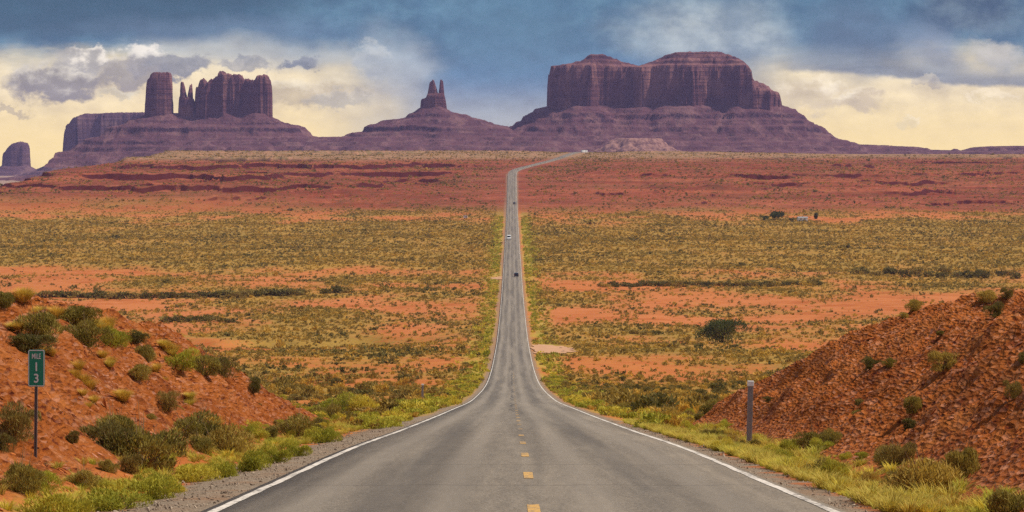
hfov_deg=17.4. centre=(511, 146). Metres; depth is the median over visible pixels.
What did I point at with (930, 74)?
sky
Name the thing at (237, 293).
thicket bush
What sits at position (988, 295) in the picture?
shrub
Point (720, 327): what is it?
tree
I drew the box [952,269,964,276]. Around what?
thicket bush
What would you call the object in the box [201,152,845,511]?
road
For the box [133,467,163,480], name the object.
shrub
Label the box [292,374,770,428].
roadside weeds
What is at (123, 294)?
thicket bush
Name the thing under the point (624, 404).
shrub
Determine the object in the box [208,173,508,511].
road line
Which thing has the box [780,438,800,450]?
shrub
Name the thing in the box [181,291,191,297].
thicket bush
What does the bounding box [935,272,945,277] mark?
thicket bush
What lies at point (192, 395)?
grass tuft
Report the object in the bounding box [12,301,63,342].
shrub
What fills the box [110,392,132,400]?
grass tuft
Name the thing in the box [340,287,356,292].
thicket bush
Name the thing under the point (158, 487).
shrub
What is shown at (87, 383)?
grass tuft
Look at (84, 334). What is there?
shrub
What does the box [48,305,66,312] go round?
grass tuft
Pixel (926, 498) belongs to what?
grass
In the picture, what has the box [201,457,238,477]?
shrub
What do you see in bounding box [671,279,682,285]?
thicket bush
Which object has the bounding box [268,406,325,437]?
shrub
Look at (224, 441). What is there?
shrub
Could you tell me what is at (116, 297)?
thicket bush
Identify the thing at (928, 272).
thicket bush
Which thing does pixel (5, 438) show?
shrub
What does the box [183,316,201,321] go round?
thicket bush
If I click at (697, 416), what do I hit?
shrub
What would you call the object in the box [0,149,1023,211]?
scrub
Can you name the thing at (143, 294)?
thicket bush
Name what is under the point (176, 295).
thicket bush
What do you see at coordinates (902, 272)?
thicket bush
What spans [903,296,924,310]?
shrub
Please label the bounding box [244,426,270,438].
shrub
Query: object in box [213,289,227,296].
thicket bush
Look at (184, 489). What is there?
shrub
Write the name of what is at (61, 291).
thicket bush
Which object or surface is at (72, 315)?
shrub
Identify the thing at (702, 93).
mesa
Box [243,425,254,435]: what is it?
shrub
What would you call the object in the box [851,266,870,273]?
thicket bush
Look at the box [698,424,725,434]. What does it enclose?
shrub
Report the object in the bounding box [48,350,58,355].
grass tuft
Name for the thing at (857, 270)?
thicket bush
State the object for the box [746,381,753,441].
marker post
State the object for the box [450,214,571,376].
roadside weeds
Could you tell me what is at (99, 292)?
thicket bush
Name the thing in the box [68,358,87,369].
grass tuft
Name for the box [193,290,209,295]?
thicket bush
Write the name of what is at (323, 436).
shrub
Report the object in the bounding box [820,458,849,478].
shrub
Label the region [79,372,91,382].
grass tuft
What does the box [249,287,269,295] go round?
thicket bush
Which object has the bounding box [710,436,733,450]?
shrub
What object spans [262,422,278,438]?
shrub
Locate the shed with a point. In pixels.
(801, 218)
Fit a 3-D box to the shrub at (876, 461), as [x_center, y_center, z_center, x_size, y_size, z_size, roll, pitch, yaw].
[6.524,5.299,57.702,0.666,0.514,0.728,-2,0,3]
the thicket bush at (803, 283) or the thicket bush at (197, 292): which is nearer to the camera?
the thicket bush at (197, 292)
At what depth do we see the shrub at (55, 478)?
45.17 m
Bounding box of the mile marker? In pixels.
[28,350,44,457]
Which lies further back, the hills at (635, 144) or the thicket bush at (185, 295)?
the hills at (635, 144)
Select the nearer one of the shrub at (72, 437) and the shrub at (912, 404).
the shrub at (72, 437)
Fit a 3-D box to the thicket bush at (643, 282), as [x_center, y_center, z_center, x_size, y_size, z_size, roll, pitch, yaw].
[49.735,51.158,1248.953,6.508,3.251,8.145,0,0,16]
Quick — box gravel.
[92,420,873,511]
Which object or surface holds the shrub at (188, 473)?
on the ground at (832, 372)
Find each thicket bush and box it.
[33,290,54,297]
[39,289,55,297]
[50,289,70,293]
[56,290,70,296]
[64,289,83,297]
[84,292,95,297]
[94,289,106,297]
[108,292,124,298]
[116,291,132,298]
[127,292,141,298]
[140,292,151,298]
[152,291,160,297]
[158,315,172,321]
[159,294,168,298]
[160,291,178,297]
[168,314,186,321]
[169,291,180,297]
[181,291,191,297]
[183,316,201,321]
[188,293,201,297]
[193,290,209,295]
[195,314,216,321]
[201,317,215,322]
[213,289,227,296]
[213,317,224,321]
[217,289,236,298]
[224,318,237,322]
[228,290,246,297]
[239,290,253,297]
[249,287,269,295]
[252,290,263,296]
[259,288,276,295]
[268,289,289,295]
[273,289,290,295]
[280,287,303,295]
[291,287,306,293]
[318,288,331,293]
[331,285,343,292]
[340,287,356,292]
[607,280,620,284]
[626,329,639,334]
[638,280,652,285]
[639,330,651,334]
[645,281,661,286]
[650,330,663,334]
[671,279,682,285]
[689,280,703,284]
[699,282,708,285]
[722,282,731,286]
[745,280,757,286]
[756,281,768,285]
[768,280,782,286]
[781,281,791,285]
[798,279,812,285]
[806,280,817,284]
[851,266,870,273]
[854,268,867,274]
[869,270,883,275]
[882,265,893,273]
[888,269,898,274]
[898,269,912,276]
[911,267,922,274]
[923,270,934,276]
[933,265,954,273]
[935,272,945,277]
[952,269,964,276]
[958,269,976,277]
[971,269,984,275]
[978,269,990,278]
[994,270,1006,275]
[1005,269,1019,275]
[1009,272,1021,278]
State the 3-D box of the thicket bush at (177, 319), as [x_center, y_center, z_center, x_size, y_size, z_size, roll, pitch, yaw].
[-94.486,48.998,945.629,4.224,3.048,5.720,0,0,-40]
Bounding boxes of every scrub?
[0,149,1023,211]
[0,204,1023,277]
[0,270,1023,381]
[247,373,754,416]
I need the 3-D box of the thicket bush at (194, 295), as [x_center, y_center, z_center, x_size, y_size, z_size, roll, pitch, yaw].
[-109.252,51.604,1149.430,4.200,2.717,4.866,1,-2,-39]
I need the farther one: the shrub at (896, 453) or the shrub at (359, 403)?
the shrub at (359, 403)
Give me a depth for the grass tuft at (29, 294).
93.34 m
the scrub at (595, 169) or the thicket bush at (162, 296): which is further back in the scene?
the scrub at (595, 169)
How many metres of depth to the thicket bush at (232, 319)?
928.46 m
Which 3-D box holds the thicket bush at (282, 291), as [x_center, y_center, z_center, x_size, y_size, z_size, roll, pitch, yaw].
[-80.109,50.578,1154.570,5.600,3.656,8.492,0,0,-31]
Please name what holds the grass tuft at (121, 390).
on the ground at (832, 372)
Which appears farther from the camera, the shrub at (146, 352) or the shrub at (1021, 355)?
the shrub at (146, 352)
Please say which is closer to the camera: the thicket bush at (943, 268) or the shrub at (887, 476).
the shrub at (887, 476)
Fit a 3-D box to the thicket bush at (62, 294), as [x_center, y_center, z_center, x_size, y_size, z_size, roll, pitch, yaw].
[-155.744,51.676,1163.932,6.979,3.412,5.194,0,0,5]
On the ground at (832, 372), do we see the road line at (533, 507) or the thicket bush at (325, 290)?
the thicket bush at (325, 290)
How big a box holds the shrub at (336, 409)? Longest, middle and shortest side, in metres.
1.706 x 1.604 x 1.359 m
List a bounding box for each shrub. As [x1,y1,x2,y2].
[0,286,14,308]
[0,398,42,442]
[0,426,17,452]
[0,443,50,497]
[7,333,24,343]
[9,323,56,352]
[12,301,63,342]
[17,492,97,511]
[29,470,62,492]
[57,300,104,326]
[60,312,115,348]
[62,460,103,489]
[65,429,80,443]
[72,414,138,452]
[82,486,154,511]
[83,401,147,449]
[93,402,192,473]
[94,479,123,492]
[98,454,120,473]
[101,325,132,347]
[109,473,184,500]
[117,445,142,474]
[127,360,152,380]
[128,329,149,343]
[133,341,156,361]
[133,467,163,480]
[146,413,157,419]
[146,451,176,469]
[155,388,181,411]
[163,346,200,371]
[164,476,187,492]
[173,401,234,437]
[173,461,223,482]
[187,415,256,453]
[189,428,213,453]
[190,347,226,375]
[197,345,240,378]
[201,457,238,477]
[234,448,271,471]
[240,421,262,432]
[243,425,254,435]
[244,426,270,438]
[248,371,261,392]
[256,440,291,463]
[259,424,268,429]
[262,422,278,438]
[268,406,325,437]
[277,438,312,457]
[283,428,301,437]
[302,425,344,443]
[303,405,319,411]
[311,396,355,421]
[312,416,326,425]
[317,390,355,411]
[329,414,340,421]
[345,393,379,411]
[353,414,406,428]
[605,400,631,412]
[638,397,683,419]
[681,420,699,428]
[693,413,702,420]
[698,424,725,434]
[699,396,717,414]
[708,422,725,429]
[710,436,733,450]
[716,428,744,440]
[720,420,733,426]
[749,436,762,446]
[761,396,773,401]
[764,443,793,455]
[773,449,797,457]
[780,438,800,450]
[788,456,816,467]
[791,425,829,448]
[801,457,844,470]
[809,437,835,449]
[818,424,842,443]
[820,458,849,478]
[838,451,851,459]
[854,451,869,459]
[855,396,863,405]
[858,467,882,483]
[861,355,883,370]
[872,443,901,465]
[873,444,967,491]
[876,430,918,466]
[877,456,914,487]
[881,355,896,367]
[899,312,908,317]
[901,415,916,430]
[902,392,922,413]
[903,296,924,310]
[924,340,959,371]
[936,330,943,335]
[941,429,980,479]
[976,289,997,302]
[982,301,1004,317]
[983,477,1023,511]
[1000,287,1014,298]
[1002,371,1022,398]
[1018,351,1023,364]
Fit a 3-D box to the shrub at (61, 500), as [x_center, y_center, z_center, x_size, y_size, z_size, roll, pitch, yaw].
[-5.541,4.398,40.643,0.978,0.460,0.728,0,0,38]
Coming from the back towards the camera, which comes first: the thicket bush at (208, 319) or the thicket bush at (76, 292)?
the thicket bush at (76, 292)
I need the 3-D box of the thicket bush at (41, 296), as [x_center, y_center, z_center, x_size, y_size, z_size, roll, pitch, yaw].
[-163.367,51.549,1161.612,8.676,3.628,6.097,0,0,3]
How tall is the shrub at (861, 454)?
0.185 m
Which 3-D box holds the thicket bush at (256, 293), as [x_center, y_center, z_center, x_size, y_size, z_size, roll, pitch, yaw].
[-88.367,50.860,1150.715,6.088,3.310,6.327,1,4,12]
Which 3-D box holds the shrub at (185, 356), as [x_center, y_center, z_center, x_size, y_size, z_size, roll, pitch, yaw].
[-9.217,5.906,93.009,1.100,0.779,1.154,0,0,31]
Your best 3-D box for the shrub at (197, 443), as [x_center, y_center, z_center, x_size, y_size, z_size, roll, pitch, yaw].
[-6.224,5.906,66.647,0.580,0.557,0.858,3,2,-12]
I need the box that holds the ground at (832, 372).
[0,150,1023,511]
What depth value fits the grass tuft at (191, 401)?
83.15 m
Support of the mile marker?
on the ground at (832, 372)
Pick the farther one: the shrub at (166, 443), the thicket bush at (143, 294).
the thicket bush at (143, 294)
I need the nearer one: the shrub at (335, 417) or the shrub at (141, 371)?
the shrub at (141, 371)
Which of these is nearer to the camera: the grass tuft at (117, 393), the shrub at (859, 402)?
the grass tuft at (117, 393)
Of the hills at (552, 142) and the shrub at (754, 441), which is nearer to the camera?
the shrub at (754, 441)
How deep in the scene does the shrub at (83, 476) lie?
47.68 m
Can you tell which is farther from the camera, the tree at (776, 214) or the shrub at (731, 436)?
the tree at (776, 214)
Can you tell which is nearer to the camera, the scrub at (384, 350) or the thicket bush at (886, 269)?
the scrub at (384, 350)
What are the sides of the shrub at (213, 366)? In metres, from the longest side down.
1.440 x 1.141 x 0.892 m
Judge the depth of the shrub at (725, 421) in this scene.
103.75 m
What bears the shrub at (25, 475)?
on the ground at (832, 372)
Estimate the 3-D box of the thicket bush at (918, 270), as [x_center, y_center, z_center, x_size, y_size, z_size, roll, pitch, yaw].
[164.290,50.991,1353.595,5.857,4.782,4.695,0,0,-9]
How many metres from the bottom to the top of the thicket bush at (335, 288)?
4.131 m
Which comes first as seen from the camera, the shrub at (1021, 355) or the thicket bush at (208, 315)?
the shrub at (1021, 355)
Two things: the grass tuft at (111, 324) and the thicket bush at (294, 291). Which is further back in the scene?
the thicket bush at (294, 291)
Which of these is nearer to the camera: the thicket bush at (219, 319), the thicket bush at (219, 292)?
the thicket bush at (219, 319)
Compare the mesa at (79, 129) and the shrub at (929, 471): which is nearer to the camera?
the shrub at (929, 471)
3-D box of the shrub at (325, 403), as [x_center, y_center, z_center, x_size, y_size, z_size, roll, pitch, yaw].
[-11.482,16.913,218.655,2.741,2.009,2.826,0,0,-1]
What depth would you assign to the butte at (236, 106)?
7481.06 m
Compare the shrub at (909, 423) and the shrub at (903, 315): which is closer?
the shrub at (909, 423)
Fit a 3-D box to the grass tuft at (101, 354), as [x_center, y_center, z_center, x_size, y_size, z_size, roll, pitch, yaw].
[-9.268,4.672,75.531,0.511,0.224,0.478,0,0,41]
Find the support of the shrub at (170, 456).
on the ground at (832, 372)
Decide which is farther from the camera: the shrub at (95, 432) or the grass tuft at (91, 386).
the grass tuft at (91, 386)
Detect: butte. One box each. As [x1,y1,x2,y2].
[0,141,35,175]
[44,71,316,167]
[342,80,520,141]
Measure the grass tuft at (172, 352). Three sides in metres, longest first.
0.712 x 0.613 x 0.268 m
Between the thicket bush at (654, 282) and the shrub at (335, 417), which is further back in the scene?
the thicket bush at (654, 282)
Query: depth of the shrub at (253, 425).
84.98 m
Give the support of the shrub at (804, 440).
on the ground at (832, 372)
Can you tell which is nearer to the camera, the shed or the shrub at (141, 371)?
the shrub at (141, 371)
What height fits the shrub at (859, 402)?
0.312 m
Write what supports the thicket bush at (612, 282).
on the ground at (832, 372)
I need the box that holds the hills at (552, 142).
[0,131,1023,180]
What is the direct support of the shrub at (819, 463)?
on the ground at (832, 372)
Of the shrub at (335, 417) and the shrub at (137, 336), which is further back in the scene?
the shrub at (335, 417)
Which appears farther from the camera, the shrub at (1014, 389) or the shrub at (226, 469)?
the shrub at (226, 469)
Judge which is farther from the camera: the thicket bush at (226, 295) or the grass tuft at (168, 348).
the thicket bush at (226, 295)
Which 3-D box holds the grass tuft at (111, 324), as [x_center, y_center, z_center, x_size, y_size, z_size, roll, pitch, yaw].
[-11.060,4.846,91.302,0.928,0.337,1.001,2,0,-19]
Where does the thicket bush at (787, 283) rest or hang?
on the ground at (832, 372)
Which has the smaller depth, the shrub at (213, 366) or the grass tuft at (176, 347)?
the grass tuft at (176, 347)
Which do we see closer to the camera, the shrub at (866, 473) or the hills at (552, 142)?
the shrub at (866, 473)
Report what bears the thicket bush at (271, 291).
on the ground at (832, 372)
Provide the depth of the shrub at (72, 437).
54.65 m
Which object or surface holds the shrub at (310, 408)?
on the ground at (832, 372)
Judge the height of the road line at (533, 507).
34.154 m
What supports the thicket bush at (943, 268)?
on the ground at (832, 372)
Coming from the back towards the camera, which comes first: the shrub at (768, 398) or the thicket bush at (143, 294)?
the thicket bush at (143, 294)
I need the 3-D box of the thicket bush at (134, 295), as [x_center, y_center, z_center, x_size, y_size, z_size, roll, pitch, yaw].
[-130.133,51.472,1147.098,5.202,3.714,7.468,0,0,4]
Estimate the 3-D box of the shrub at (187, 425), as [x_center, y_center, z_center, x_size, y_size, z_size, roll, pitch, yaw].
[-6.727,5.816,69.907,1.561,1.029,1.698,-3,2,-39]
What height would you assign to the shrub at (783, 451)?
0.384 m
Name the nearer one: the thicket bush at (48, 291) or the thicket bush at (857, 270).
the thicket bush at (48, 291)
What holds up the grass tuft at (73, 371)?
on the ground at (832, 372)
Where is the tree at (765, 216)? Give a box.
[758,215,768,219]
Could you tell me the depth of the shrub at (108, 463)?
53.23 m
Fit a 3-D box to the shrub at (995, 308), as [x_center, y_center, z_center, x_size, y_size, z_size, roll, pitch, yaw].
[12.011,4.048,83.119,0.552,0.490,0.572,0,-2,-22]
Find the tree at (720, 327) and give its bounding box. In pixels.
[693,317,752,342]
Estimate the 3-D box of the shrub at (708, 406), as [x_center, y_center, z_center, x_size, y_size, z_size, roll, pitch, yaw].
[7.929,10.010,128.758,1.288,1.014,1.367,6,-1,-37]
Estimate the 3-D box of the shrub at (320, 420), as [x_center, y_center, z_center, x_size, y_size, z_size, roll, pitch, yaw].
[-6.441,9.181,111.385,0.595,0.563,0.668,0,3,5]
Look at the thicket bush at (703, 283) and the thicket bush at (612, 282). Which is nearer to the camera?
the thicket bush at (612, 282)
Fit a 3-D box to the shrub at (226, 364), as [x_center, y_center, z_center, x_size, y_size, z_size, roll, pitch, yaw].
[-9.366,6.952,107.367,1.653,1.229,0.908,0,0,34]
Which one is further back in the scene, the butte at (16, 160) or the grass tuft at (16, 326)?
the butte at (16, 160)
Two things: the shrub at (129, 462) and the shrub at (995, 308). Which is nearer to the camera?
the shrub at (129, 462)
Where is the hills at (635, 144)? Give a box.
[593,138,680,151]
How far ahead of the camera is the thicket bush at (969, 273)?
1319.18 m
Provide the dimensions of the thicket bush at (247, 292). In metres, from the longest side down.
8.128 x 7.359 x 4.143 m
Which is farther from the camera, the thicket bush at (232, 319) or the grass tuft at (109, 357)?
the thicket bush at (232, 319)
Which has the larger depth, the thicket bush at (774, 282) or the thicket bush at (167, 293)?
the thicket bush at (774, 282)
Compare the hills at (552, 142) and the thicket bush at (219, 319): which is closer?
the thicket bush at (219, 319)
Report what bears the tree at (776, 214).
on the ground at (832, 372)
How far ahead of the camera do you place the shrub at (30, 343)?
67.80 m
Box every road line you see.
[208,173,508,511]
[513,375,540,511]
[516,171,839,511]
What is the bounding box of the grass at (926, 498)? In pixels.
[0,417,1023,511]
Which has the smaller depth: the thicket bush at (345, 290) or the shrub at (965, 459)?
the shrub at (965, 459)
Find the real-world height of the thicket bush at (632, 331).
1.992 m
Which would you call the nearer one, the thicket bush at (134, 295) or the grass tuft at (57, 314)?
the grass tuft at (57, 314)
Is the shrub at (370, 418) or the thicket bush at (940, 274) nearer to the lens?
the shrub at (370, 418)
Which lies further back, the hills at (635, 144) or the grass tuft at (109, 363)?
the hills at (635, 144)
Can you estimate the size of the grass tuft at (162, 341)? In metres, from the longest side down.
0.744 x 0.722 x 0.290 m
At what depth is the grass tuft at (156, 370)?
89.66 m
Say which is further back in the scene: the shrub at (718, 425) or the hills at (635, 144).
the hills at (635, 144)
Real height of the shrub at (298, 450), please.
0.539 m
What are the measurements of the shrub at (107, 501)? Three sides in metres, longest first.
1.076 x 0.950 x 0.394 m
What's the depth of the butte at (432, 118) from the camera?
7408.20 m
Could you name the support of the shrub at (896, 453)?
on the ground at (832, 372)
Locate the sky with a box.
[0,0,1023,168]
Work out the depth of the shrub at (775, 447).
68.97 m
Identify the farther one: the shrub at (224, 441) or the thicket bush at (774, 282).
the thicket bush at (774, 282)
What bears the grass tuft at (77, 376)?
on the ground at (832, 372)
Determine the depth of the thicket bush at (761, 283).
1256.23 m
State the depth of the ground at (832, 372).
1093.61 m
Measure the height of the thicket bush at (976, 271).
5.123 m
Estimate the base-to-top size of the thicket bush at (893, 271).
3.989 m
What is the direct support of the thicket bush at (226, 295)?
on the ground at (832, 372)
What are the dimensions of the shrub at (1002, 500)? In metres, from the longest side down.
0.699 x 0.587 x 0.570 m
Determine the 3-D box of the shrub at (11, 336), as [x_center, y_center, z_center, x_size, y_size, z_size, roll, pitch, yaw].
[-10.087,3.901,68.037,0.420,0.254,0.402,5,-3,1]
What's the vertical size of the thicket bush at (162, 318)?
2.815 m
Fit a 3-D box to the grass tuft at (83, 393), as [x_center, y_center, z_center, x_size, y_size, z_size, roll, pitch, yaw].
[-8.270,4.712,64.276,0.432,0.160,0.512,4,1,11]
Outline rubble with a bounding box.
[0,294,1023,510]
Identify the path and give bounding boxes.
[530,344,574,353]
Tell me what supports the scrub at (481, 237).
on the ground at (832, 372)
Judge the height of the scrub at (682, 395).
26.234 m
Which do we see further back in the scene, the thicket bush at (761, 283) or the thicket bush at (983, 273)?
the thicket bush at (983, 273)
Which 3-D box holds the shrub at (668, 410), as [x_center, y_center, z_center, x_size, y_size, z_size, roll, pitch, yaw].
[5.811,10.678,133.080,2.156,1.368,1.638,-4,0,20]
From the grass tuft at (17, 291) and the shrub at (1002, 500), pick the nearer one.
the shrub at (1002, 500)
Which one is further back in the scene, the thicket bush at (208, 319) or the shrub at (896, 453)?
the thicket bush at (208, 319)
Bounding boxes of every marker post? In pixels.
[421,384,423,396]
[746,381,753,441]
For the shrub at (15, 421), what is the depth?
51.94 m
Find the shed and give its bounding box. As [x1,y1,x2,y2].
[797,217,807,220]
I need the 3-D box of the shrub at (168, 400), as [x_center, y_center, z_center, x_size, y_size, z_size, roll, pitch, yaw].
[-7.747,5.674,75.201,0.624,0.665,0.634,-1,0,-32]
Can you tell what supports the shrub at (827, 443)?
on the ground at (832, 372)
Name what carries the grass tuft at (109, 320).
on the ground at (832, 372)
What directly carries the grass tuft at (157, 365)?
on the ground at (832, 372)
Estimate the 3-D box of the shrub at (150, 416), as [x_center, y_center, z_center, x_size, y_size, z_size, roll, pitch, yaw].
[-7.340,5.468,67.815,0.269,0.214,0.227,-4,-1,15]
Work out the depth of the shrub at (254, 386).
108.61 m
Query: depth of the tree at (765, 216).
2128.05 m
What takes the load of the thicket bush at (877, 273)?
on the ground at (832, 372)
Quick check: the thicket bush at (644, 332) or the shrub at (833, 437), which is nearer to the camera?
the shrub at (833, 437)
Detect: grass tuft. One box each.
[8,321,23,329]
[12,285,34,294]
[12,290,32,301]
[13,288,38,299]
[44,307,64,318]
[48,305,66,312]
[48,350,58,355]
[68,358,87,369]
[68,366,82,374]
[70,371,86,379]
[76,388,89,395]
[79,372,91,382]
[79,379,98,386]
[83,379,98,389]
[87,395,102,402]
[95,350,110,357]
[97,322,105,329]
[99,315,115,323]
[101,317,118,324]
[101,320,116,327]
[102,358,118,366]
[103,356,116,360]
[109,388,134,397]
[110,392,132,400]
[111,388,133,393]
[150,363,162,369]
[151,364,159,372]
[155,338,169,347]
[160,340,171,348]
[162,343,175,350]
[162,347,177,355]
[171,345,180,351]
[180,391,195,398]
[184,398,197,404]
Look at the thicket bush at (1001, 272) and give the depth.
1327.59 m
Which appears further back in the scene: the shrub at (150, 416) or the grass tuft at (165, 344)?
the grass tuft at (165, 344)
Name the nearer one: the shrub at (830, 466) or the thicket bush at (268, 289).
the shrub at (830, 466)
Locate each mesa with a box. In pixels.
[21,112,144,175]
[509,51,915,150]
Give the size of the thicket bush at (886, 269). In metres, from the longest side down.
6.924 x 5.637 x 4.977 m
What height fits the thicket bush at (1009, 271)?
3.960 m
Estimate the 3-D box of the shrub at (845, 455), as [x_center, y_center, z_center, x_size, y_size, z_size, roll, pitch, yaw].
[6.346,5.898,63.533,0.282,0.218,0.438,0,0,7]
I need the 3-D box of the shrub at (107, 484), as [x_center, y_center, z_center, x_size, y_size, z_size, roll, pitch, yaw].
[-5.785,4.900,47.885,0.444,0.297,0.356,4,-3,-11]
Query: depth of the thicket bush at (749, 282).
1251.84 m
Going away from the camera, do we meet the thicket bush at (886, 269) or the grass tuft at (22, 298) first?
the grass tuft at (22, 298)
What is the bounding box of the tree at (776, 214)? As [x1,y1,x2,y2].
[769,210,784,219]
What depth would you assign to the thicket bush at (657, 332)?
865.05 m
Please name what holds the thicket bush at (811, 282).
on the ground at (832, 372)
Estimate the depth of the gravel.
53.18 m
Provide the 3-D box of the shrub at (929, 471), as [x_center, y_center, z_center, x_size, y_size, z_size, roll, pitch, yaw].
[5.810,4.669,47.408,1.446,0.985,1.429,0,0,24]
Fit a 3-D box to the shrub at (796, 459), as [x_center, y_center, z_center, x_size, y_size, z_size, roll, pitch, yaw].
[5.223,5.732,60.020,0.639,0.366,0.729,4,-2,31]
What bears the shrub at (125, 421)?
on the ground at (832, 372)
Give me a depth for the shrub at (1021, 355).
61.85 m
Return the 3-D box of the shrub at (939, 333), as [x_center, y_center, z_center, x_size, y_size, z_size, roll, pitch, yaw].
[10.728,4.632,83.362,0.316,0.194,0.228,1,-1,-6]
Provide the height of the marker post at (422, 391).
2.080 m
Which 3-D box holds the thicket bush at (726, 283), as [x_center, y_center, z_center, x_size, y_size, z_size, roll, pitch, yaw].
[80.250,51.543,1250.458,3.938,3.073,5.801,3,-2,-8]
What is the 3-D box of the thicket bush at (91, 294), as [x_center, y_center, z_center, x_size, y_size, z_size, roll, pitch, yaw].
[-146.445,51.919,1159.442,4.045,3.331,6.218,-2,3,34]
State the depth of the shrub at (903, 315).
104.55 m
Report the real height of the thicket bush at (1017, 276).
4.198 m
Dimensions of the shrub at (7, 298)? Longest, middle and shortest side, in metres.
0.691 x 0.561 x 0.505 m
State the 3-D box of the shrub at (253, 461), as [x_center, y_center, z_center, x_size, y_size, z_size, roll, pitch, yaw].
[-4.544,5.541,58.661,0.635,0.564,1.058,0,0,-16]
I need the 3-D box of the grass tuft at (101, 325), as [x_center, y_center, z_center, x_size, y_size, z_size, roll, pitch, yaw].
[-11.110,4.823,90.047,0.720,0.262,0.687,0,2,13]
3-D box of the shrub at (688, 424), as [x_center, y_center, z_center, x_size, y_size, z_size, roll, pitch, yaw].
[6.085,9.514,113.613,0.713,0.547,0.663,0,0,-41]
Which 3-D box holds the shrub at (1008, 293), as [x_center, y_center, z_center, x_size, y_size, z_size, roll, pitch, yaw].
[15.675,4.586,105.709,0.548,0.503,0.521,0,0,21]
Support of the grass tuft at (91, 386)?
on the ground at (832, 372)
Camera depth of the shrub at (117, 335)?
84.27 m
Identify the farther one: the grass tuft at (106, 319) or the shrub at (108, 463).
the grass tuft at (106, 319)
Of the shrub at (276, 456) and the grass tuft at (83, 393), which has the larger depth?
the grass tuft at (83, 393)
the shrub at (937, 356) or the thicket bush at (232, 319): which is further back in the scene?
the thicket bush at (232, 319)
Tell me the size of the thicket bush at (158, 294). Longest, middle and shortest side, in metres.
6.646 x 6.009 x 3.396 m
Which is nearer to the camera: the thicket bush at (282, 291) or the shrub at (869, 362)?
the shrub at (869, 362)
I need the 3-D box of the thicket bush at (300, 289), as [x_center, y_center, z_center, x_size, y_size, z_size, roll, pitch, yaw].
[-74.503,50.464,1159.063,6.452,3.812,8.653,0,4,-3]
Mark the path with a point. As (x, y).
(550, 348)
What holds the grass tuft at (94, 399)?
on the ground at (832, 372)
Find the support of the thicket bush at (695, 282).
on the ground at (832, 372)
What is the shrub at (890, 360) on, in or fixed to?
on the ground at (832, 372)
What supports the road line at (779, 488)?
on the road
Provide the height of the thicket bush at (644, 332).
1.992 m
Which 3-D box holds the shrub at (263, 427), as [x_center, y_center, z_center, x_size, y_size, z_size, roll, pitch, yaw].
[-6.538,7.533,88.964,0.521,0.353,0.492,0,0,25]
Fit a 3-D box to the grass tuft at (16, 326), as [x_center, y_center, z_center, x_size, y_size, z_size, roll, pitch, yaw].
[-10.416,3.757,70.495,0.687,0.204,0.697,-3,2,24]
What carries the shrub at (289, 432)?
on the ground at (832, 372)

